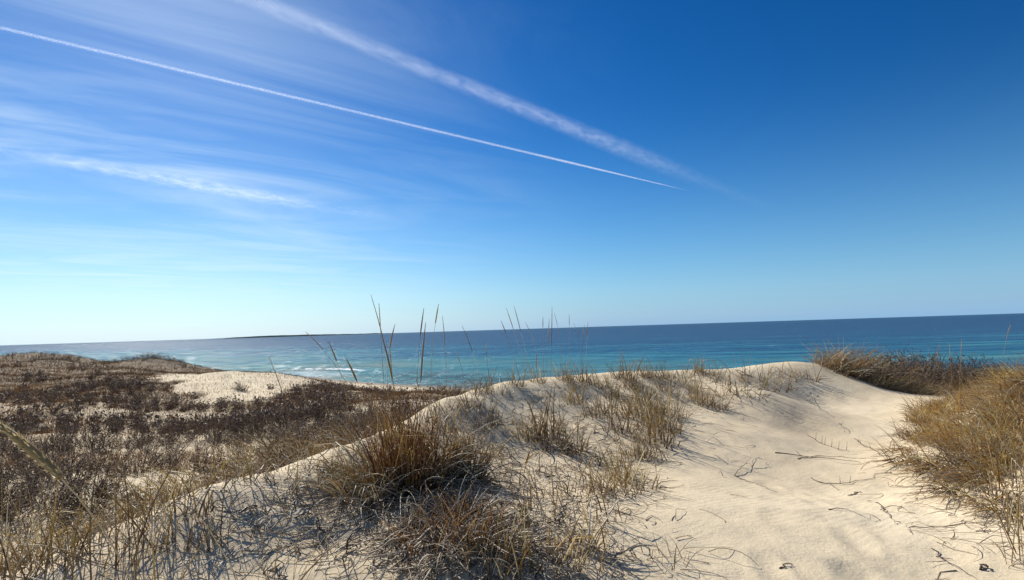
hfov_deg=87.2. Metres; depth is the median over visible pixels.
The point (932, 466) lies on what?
grass tuft
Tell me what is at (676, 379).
grass tuft
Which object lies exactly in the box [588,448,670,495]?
grass tuft
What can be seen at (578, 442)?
grass tuft
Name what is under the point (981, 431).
grass tuft
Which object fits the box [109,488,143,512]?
shrub
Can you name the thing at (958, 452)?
grass tuft
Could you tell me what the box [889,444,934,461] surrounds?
grass tuft
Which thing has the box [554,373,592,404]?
grass tuft
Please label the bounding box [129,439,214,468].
shrub
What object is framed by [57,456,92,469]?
shrub
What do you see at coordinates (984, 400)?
grass tuft
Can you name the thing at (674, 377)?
grass tuft
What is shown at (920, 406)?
grass tuft
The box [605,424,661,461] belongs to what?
grass tuft
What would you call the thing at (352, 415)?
shrub
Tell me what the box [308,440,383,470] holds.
grass tuft
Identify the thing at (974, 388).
grass tuft
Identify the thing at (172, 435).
shrub
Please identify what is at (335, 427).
shrub
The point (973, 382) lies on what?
grass tuft
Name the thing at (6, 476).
shrub
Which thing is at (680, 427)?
grass tuft
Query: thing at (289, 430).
shrub
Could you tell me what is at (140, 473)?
shrub
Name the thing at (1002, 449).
grass tuft
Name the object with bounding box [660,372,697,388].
grass tuft
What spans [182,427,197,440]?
shrub
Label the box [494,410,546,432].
grass tuft
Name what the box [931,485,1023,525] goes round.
grass tuft
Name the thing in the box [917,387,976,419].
grass tuft
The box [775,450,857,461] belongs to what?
twig
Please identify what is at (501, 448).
grass tuft
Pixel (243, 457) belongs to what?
grass tuft
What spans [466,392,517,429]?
grass tuft
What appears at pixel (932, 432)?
grass tuft
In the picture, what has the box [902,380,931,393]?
grass tuft
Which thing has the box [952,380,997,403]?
grass tuft
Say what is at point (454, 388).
shrub
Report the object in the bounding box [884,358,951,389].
shrub
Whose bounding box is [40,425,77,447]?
shrub
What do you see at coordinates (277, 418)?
shrub
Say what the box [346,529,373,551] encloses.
dead stem
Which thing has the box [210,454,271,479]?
grass tuft
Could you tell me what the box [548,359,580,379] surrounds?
grass tuft
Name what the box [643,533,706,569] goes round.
grass tuft
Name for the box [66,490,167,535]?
grass tuft
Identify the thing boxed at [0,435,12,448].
shrub
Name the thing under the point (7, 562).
grass tuft
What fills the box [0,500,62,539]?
shrub
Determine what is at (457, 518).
grass clump
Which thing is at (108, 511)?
grass tuft
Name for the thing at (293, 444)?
shrub
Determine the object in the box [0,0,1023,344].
sky
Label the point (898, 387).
grass tuft
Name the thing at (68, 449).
shrub
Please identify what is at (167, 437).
shrub
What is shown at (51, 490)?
shrub
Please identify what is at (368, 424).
shrub
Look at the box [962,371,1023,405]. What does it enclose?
grass tuft
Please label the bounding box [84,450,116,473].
shrub
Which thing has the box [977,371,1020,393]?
grass tuft
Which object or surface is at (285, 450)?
grass tuft
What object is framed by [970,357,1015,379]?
shrub
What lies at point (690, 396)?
grass tuft
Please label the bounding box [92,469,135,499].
shrub
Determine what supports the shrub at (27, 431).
on the terrain at (800, 527)
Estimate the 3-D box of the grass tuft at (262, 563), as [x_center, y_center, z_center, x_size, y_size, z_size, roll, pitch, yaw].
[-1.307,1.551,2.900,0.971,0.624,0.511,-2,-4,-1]
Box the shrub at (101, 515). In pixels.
[79,500,127,533]
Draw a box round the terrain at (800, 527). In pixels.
[0,353,1023,579]
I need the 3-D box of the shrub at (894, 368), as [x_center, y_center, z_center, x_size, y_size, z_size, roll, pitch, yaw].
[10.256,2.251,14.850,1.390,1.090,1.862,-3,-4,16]
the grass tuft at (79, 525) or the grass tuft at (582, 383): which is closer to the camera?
the grass tuft at (79, 525)
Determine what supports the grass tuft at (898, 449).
on the terrain at (800, 527)
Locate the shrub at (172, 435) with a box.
[164,429,183,441]
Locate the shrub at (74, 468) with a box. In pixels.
[57,458,79,477]
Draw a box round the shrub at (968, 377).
[941,361,1000,387]
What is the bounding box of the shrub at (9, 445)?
[0,435,22,454]
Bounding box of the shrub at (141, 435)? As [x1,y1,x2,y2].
[112,421,167,443]
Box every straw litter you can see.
[19,380,1023,579]
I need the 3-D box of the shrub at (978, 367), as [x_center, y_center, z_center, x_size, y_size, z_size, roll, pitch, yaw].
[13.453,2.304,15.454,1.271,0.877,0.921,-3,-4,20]
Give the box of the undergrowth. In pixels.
[0,361,462,436]
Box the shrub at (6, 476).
[0,463,22,481]
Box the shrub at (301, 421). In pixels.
[266,416,331,444]
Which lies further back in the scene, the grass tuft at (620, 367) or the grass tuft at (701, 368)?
the grass tuft at (701, 368)
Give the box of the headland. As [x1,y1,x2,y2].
[216,333,386,338]
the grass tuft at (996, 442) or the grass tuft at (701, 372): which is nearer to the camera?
the grass tuft at (996, 442)
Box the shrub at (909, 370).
[895,359,930,388]
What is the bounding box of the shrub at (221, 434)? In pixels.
[198,425,235,443]
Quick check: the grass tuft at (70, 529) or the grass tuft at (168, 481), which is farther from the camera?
the grass tuft at (168, 481)
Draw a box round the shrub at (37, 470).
[1,453,83,484]
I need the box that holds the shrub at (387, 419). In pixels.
[359,407,409,439]
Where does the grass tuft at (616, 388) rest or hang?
on the terrain at (800, 527)
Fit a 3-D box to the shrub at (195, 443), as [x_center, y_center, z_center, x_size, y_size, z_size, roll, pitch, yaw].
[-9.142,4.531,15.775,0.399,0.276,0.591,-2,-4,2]
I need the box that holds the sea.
[0,313,1023,388]
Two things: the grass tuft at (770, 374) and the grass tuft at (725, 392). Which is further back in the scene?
the grass tuft at (770, 374)
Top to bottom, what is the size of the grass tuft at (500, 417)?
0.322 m
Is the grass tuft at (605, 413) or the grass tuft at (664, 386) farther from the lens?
the grass tuft at (664, 386)
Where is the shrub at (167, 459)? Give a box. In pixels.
[77,437,179,474]
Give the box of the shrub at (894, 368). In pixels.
[854,351,911,382]
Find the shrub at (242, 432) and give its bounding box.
[223,412,262,436]
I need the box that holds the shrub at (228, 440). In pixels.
[217,434,242,445]
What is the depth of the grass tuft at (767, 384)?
12.36 m
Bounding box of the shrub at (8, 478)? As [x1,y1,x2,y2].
[0,460,64,506]
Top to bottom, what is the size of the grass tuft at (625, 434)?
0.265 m
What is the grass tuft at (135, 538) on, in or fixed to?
on the terrain at (800, 527)
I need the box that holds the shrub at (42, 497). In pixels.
[0,461,109,513]
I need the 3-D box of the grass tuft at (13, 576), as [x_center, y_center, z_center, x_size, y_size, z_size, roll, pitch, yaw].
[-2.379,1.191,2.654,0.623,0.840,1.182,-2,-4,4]
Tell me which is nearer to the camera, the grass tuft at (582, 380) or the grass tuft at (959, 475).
the grass tuft at (959, 475)
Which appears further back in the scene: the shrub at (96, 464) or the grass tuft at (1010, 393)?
the shrub at (96, 464)
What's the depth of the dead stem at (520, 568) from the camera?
3.39 m
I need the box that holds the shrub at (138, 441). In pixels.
[129,435,150,445]
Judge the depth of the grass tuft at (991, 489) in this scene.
4.53 m
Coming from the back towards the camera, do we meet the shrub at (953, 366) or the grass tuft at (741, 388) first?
the shrub at (953, 366)
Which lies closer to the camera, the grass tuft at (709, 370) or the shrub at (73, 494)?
the shrub at (73, 494)
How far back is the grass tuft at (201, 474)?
5.00 m
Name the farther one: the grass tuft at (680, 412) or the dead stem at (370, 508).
the grass tuft at (680, 412)
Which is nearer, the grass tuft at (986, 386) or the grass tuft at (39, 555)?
the grass tuft at (39, 555)
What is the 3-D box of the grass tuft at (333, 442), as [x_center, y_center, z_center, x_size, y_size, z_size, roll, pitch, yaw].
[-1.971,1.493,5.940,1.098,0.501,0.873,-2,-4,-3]
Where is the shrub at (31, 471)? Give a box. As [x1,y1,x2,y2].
[14,461,44,479]
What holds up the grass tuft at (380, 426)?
on the terrain at (800, 527)
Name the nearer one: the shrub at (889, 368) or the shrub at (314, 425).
the shrub at (889, 368)
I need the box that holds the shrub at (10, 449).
[0,427,44,456]
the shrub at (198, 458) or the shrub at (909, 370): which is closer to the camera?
the shrub at (198, 458)
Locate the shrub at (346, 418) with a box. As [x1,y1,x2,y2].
[326,407,361,436]
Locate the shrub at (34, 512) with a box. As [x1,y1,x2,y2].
[20,494,72,520]
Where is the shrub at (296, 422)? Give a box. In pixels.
[283,415,307,428]
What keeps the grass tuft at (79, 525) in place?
on the terrain at (800, 527)
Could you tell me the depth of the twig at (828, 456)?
7.11 m
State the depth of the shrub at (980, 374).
14.03 m
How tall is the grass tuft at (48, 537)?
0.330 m
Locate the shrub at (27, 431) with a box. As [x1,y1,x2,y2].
[0,417,45,435]
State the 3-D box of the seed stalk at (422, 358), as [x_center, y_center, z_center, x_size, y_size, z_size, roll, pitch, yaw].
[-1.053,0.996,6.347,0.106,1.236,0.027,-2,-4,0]
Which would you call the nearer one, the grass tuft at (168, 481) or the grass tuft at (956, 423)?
the grass tuft at (168, 481)
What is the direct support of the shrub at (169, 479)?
on the terrain at (800, 527)
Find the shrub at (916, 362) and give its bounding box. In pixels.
[880,344,948,380]
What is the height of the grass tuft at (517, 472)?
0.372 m
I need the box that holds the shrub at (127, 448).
[121,442,140,451]
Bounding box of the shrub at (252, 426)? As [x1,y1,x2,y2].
[241,421,266,432]
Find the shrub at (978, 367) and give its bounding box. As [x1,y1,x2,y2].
[956,356,1002,383]
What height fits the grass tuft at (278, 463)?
0.505 m
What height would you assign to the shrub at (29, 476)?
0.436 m
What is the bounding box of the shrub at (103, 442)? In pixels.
[85,430,136,452]
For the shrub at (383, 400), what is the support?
on the terrain at (800, 527)
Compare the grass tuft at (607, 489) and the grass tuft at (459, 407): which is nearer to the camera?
the grass tuft at (607, 489)
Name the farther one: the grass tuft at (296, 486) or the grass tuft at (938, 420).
the grass tuft at (938, 420)
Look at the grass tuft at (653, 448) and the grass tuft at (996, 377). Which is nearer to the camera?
the grass tuft at (653, 448)
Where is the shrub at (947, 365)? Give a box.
[932,352,967,379]
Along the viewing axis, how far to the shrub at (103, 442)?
15.49 m
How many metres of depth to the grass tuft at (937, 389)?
12.97 m
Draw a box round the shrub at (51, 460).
[24,449,68,477]
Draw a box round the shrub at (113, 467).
[100,457,132,476]
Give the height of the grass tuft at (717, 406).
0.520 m
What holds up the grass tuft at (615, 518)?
on the terrain at (800, 527)
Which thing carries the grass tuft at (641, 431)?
on the terrain at (800, 527)
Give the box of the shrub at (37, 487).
[10,477,54,494]
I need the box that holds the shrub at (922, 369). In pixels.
[891,347,939,386]
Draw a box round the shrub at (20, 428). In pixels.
[0,412,40,440]
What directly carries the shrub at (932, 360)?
on the terrain at (800, 527)
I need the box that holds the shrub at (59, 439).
[27,421,113,450]
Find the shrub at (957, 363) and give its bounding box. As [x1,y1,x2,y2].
[936,352,984,384]
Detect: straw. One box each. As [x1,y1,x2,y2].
[313,504,398,559]
[420,482,475,544]
[567,461,576,519]
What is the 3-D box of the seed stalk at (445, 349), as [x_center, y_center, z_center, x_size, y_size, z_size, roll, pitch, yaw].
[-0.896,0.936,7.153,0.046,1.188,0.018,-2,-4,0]
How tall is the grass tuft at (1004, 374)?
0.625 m
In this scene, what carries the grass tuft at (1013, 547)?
on the terrain at (800, 527)
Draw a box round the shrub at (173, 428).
[157,417,182,438]
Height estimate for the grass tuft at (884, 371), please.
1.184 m
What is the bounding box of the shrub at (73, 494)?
[20,454,158,514]
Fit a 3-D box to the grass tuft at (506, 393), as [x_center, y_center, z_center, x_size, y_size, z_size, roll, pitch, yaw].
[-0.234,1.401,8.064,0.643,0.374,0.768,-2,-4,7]
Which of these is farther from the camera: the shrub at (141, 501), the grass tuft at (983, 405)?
the shrub at (141, 501)
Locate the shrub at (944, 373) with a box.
[923,361,975,387]
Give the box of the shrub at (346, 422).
[335,403,384,443]
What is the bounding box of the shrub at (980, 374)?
[967,365,1001,388]
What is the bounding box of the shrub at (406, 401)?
[375,377,455,423]
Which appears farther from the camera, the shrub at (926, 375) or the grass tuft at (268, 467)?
the shrub at (926, 375)
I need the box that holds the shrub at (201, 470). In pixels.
[189,463,212,481]
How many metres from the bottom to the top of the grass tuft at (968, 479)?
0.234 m
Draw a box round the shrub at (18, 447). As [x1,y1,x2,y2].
[2,438,49,456]
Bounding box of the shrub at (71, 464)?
[3,437,130,485]
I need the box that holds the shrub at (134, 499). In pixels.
[117,482,148,503]
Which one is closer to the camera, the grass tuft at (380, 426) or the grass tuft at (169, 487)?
the grass tuft at (169, 487)
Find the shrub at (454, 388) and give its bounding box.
[436,375,481,396]
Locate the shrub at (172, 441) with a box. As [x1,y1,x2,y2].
[157,433,177,448]
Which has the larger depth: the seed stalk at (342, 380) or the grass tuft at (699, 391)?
the grass tuft at (699, 391)
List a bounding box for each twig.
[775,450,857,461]
[797,455,865,458]
[811,476,866,489]
[926,548,976,578]
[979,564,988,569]
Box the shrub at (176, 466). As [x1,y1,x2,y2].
[165,461,188,472]
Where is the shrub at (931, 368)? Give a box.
[903,355,945,386]
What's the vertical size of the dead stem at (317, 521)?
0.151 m
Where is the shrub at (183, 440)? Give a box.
[171,435,193,445]
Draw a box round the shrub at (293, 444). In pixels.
[268,429,316,451]
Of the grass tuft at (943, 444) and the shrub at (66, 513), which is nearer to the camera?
the grass tuft at (943, 444)
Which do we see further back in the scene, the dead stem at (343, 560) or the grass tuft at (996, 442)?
the grass tuft at (996, 442)
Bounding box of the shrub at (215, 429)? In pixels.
[195,410,234,437]
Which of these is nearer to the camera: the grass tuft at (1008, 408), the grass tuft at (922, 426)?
the grass tuft at (1008, 408)
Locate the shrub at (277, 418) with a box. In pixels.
[259,404,302,427]
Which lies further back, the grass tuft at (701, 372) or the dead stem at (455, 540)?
the grass tuft at (701, 372)
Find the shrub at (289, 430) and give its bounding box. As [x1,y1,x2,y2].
[261,420,306,438]
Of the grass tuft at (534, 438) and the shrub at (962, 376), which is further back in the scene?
the shrub at (962, 376)
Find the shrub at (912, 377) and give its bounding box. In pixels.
[865,353,942,393]
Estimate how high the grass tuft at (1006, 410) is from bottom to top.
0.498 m
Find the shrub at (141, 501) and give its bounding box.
[102,487,163,518]
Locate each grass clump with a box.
[276,378,527,531]
[290,441,443,523]
[350,471,554,579]
[403,408,529,493]
[424,490,579,579]
[508,495,656,579]
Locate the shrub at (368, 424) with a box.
[338,413,413,437]
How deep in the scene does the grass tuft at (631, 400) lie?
8.62 m
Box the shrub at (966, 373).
[947,358,987,385]
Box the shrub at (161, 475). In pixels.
[142,462,173,491]
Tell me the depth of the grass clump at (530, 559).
3.50 m
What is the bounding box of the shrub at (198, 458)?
[185,446,216,468]
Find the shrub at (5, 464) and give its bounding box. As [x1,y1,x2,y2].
[0,456,31,477]
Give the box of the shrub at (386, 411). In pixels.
[367,401,401,419]
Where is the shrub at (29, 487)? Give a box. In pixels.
[1,471,46,501]
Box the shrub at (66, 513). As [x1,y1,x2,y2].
[44,497,109,524]
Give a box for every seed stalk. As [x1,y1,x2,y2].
[0,420,131,579]
[269,358,296,461]
[306,332,368,433]
[328,342,349,442]
[346,358,370,436]
[371,296,397,418]
[379,308,386,423]
[381,333,401,430]
[387,325,394,418]
[417,309,423,378]
[419,323,425,419]
[431,304,438,409]
[442,316,446,380]
[514,307,530,378]
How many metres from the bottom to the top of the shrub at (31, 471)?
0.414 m
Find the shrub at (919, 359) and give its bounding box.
[897,350,941,374]
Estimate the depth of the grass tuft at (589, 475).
5.38 m
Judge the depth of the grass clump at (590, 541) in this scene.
3.60 m
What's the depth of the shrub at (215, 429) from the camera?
17.42 m
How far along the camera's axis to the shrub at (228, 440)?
16.13 m
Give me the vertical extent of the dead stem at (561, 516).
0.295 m
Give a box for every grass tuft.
[0,460,135,579]
[0,464,54,579]
[0,467,97,576]
[0,497,111,579]
[0,503,81,573]
[0,508,100,554]
[0,508,127,568]
[0,521,109,579]
[3,512,96,565]
[6,441,180,579]
[9,429,197,572]
[9,507,123,565]
[9,530,114,572]
[21,502,123,541]
[36,475,149,541]
[43,477,144,535]
[44,440,192,579]
[52,492,164,542]
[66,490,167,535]
[66,499,140,537]
[71,501,224,579]
[75,504,129,536]
[97,455,205,508]
[108,460,236,529]
[114,467,225,523]
[114,474,206,514]
[120,468,231,514]
[127,466,203,518]
[132,475,195,505]
[143,479,225,560]
[150,445,250,491]
[169,442,266,492]
[170,425,303,489]
[174,526,327,579]
[183,463,252,555]
[190,446,255,486]
[193,443,275,477]
[194,438,287,491]
[197,479,370,579]
[202,436,297,483]
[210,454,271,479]
[218,429,312,473]
[221,418,340,470]
[238,445,308,480]
[241,420,325,472]
[260,454,340,497]
[272,423,339,457]
[287,412,373,451]
[292,445,342,470]
[300,447,378,483]
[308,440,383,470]
[330,433,364,452]
[337,422,408,460]
[349,409,412,433]
[365,398,420,439]
[403,401,457,435]
[427,389,470,434]
[428,388,467,410]
[429,384,484,417]
[449,378,498,408]
[455,418,522,457]
[457,364,499,394]
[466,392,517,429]
[477,402,526,425]
[481,439,539,467]
[483,469,586,526]
[485,442,541,489]
[488,372,516,395]
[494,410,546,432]
[497,360,531,386]
[503,410,559,443]
[506,419,543,440]
[512,445,574,476]
[512,454,581,504]
[516,387,593,445]
[518,360,550,384]
[525,407,560,424]
[529,384,556,402]
[530,408,589,453]
[539,408,582,432]
[547,474,635,531]
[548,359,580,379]
[548,466,607,501]
[551,379,589,390]
[551,434,622,467]
[552,365,575,383]
[552,413,600,457]
[553,456,623,490]
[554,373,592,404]
[562,391,585,405]
[566,369,593,389]
[566,392,606,420]
[569,463,651,492]
[570,359,601,382]
[573,365,603,384]
[578,382,621,414]
[578,442,650,472]
[578,456,637,503]
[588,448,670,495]
[589,366,623,389]
[593,370,634,400]
[594,438,652,483]
[595,391,643,434]
[599,392,622,418]
[603,348,651,380]
[604,362,628,378]
[604,457,676,489]
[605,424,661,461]
[610,382,651,412]
[610,423,652,443]
[611,383,659,419]
[613,362,641,390]
[613,391,666,433]
[614,419,664,439]
[618,391,700,450]
[622,373,659,403]
[627,370,658,390]
[627,433,674,460]
[628,429,670,462]
[631,389,685,423]
[633,363,656,376]
[634,356,656,378]
[634,384,674,413]
[637,404,679,426]
[640,374,696,416]
[643,397,702,434]
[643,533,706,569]
[646,365,680,392]
[648,356,669,379]
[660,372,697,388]
[664,401,698,419]
[666,366,701,378]
[666,370,684,381]
[669,369,689,384]
[675,390,708,401]
[676,358,708,375]
[680,375,720,402]
[682,365,704,393]
[684,381,724,408]
[685,363,749,385]
[687,356,708,372]
[693,359,722,375]
[696,359,729,377]
[696,369,765,393]
[701,382,739,411]
[710,381,744,399]
[717,353,764,377]
[718,372,782,398]
[728,359,783,387]
[744,365,807,392]
[757,367,780,378]
[772,361,811,377]
[787,359,827,382]
[799,341,913,378]
[802,338,865,369]
[803,338,888,373]
[803,346,860,368]
[805,345,899,375]
[826,359,904,383]
[833,346,913,378]
[842,345,922,386]
[853,425,923,470]
[859,373,891,385]
[861,440,911,454]
[867,369,914,388]
[870,446,984,479]
[872,373,920,390]
[872,417,940,442]
[878,428,946,468]
[883,450,965,479]
[886,427,927,452]
[888,379,930,392]
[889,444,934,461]
[890,371,920,391]
[891,390,944,414]
[894,447,960,472]
[895,420,933,447]
[896,399,925,423]
[897,410,947,435]
[899,387,966,417]
[899,398,941,421]
[901,410,943,426]
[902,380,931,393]
[902,475,1022,504]
[904,407,966,445]
[905,381,946,394]
[906,457,1007,487]
[907,422,1008,469]
[908,455,1009,488]
[909,417,976,452]
[910,466,1017,491]
[912,394,960,412]
[912,468,1016,512]
[914,402,971,434]
[915,414,953,440]
[915,417,980,446]
[916,377,961,395]
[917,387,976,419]
[919,377,952,395]
[919,404,991,433]
[920,398,961,413]
[920,480,1023,529]
[922,392,964,408]
[923,377,976,401]
[924,404,1010,437]
[924,412,962,431]
[927,388,986,412]
[927,417,1019,470]
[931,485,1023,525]
[933,388,1022,426]
[935,390,1023,493]
[937,378,1023,477]
[939,384,977,404]
[940,441,1021,480]
[941,448,1023,513]
[943,385,975,396]
[946,420,1021,467]
[947,408,1023,448]
[951,410,1023,448]
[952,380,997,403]
[952,392,1023,430]
[953,386,1023,435]
[955,372,997,392]
[956,382,999,409]
[956,391,1009,418]
[957,450,1023,567]
[958,376,985,394]
[959,411,1023,450]
[960,381,999,408]
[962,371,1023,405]
[962,465,1023,535]
[965,375,1002,394]
[966,376,1013,405]
[968,382,1023,417]
[969,360,1023,387]
[970,371,999,391]
[972,423,1023,464]
[973,354,1023,395]
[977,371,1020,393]
[978,364,1013,387]
[982,381,1023,404]
[987,380,1022,401]
[988,366,1023,392]
[992,358,1023,384]
[992,360,1023,394]
[994,381,1023,411]
[997,431,1023,468]
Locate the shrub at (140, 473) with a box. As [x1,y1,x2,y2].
[122,458,154,476]
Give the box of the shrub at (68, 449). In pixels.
[58,442,80,454]
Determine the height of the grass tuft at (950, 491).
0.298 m
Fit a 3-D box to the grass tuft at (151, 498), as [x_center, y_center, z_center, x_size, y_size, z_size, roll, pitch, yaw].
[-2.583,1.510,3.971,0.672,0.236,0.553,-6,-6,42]
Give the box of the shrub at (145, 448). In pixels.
[128,434,164,451]
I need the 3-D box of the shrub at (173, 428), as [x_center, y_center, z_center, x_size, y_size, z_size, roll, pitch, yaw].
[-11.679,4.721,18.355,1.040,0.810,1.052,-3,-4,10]
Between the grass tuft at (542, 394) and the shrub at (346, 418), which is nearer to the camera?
the grass tuft at (542, 394)
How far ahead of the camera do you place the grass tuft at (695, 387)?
10.83 m
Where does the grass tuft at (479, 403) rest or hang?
on the terrain at (800, 527)
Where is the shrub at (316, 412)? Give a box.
[296,390,353,422]
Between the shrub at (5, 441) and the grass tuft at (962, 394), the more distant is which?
the shrub at (5, 441)
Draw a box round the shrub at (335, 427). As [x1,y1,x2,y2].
[288,400,363,445]
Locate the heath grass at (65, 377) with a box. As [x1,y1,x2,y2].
[0,352,469,472]
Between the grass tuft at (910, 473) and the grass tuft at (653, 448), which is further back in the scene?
the grass tuft at (653, 448)
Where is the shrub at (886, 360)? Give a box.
[862,350,907,375]
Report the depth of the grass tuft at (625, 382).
10.09 m
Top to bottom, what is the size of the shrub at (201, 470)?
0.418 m
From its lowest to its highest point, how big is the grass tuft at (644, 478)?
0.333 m
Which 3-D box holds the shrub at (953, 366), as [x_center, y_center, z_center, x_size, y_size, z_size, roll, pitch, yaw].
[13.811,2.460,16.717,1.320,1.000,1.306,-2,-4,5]
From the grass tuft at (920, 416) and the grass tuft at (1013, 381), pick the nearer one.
the grass tuft at (1013, 381)
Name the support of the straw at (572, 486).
on the terrain at (800, 527)
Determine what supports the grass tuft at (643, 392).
on the terrain at (800, 527)
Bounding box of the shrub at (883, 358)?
[851,347,909,369]
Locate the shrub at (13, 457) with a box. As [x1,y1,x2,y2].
[0,440,61,472]
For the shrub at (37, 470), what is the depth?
10.24 m
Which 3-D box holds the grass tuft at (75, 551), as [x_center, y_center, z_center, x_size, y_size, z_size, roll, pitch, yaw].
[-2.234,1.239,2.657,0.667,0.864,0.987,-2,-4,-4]
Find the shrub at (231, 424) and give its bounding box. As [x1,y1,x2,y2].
[221,415,244,434]
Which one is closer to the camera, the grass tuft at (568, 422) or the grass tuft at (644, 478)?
the grass tuft at (644, 478)
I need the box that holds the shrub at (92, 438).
[59,419,125,450]
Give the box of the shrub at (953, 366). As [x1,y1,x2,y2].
[940,354,969,381]
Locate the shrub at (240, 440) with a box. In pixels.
[224,432,260,447]
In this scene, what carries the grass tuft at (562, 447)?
on the terrain at (800, 527)
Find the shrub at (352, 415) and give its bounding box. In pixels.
[337,406,377,426]
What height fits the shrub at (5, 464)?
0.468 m
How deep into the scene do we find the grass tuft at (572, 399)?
8.46 m
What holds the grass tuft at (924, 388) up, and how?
on the terrain at (800, 527)
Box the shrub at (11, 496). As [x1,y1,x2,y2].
[0,478,33,513]
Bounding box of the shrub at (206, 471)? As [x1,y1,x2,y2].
[179,461,227,491]
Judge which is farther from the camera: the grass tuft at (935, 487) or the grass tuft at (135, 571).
the grass tuft at (935, 487)
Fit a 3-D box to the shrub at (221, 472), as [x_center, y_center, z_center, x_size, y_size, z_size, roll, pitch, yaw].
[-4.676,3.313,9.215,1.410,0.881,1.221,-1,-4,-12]
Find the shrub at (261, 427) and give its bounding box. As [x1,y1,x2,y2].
[237,413,285,438]
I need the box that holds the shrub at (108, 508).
[88,499,126,522]
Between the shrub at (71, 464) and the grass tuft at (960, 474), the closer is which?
the grass tuft at (960, 474)
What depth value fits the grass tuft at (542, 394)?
8.38 m
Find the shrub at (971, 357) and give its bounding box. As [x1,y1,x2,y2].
[945,351,1001,382]
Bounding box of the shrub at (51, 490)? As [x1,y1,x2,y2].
[34,471,96,497]
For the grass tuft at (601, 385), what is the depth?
9.85 m
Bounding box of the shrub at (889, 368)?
[855,345,922,385]
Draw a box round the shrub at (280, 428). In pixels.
[269,420,290,435]
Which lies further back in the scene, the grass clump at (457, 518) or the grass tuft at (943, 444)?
the grass tuft at (943, 444)
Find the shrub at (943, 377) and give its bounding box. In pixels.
[913,372,958,393]
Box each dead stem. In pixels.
[232,501,257,515]
[263,554,282,573]
[272,567,287,579]
[295,481,313,517]
[309,517,325,531]
[323,542,356,559]
[337,551,348,566]
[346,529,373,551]
[367,501,390,518]
[394,540,411,560]
[442,519,458,558]
[511,554,528,579]
[523,547,552,560]
[534,562,546,579]
[548,487,564,523]
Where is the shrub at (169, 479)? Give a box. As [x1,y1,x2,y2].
[106,470,205,507]
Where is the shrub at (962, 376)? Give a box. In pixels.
[936,364,982,389]
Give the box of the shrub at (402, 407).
[373,400,419,416]
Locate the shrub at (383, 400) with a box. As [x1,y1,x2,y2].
[360,386,392,414]
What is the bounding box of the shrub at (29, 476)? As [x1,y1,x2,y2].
[8,463,49,489]
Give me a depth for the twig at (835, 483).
5.93 m
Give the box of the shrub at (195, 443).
[193,441,205,448]
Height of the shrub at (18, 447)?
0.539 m
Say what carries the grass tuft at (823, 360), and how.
on the terrain at (800, 527)
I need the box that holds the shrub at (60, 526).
[32,517,80,537]
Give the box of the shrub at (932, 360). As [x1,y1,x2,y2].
[900,346,961,376]
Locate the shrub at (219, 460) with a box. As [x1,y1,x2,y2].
[210,438,285,472]
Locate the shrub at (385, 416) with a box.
[328,396,419,442]
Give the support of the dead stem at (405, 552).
on the terrain at (800, 527)
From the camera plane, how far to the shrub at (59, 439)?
15.48 m
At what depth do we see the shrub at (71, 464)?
10.29 m
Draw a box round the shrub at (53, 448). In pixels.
[2,431,88,456]
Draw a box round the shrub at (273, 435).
[264,425,281,442]
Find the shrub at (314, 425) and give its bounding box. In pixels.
[299,417,325,431]
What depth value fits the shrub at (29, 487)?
8.84 m
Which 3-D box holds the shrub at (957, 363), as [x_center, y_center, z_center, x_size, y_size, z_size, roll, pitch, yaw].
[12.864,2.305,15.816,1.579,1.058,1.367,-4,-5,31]
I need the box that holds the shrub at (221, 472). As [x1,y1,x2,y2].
[208,456,238,483]
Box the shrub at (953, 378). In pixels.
[933,364,972,389]
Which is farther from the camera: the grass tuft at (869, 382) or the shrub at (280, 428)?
the shrub at (280, 428)
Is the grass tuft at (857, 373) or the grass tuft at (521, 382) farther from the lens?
the grass tuft at (857, 373)
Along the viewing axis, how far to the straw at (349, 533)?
3.80 m
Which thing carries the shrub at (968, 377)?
on the terrain at (800, 527)
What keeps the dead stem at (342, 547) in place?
on the terrain at (800, 527)
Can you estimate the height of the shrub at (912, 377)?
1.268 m
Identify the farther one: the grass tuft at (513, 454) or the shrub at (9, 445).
the shrub at (9, 445)
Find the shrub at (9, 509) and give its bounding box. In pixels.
[0,486,36,523]
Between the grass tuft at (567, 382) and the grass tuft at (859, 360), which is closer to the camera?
the grass tuft at (567, 382)
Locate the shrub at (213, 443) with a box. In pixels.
[203,434,227,445]
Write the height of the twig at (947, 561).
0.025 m
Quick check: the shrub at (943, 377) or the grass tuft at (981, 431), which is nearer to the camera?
the grass tuft at (981, 431)
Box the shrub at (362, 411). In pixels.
[351,404,375,417]
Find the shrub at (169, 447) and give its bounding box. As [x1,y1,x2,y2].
[163,440,181,451]
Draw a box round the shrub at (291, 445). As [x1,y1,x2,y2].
[235,424,355,465]
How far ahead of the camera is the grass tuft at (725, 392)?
10.29 m
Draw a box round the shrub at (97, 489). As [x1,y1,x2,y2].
[48,455,140,519]
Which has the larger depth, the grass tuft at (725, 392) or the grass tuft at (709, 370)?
the grass tuft at (709, 370)
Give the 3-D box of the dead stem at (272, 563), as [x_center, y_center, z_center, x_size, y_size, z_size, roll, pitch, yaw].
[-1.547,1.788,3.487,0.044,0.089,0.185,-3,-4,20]
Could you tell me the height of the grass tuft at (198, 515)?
0.359 m
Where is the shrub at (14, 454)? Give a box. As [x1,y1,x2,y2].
[2,449,24,460]
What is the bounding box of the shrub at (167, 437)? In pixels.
[154,431,181,443]
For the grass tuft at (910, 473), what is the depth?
5.74 m
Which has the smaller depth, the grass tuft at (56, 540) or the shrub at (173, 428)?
the grass tuft at (56, 540)

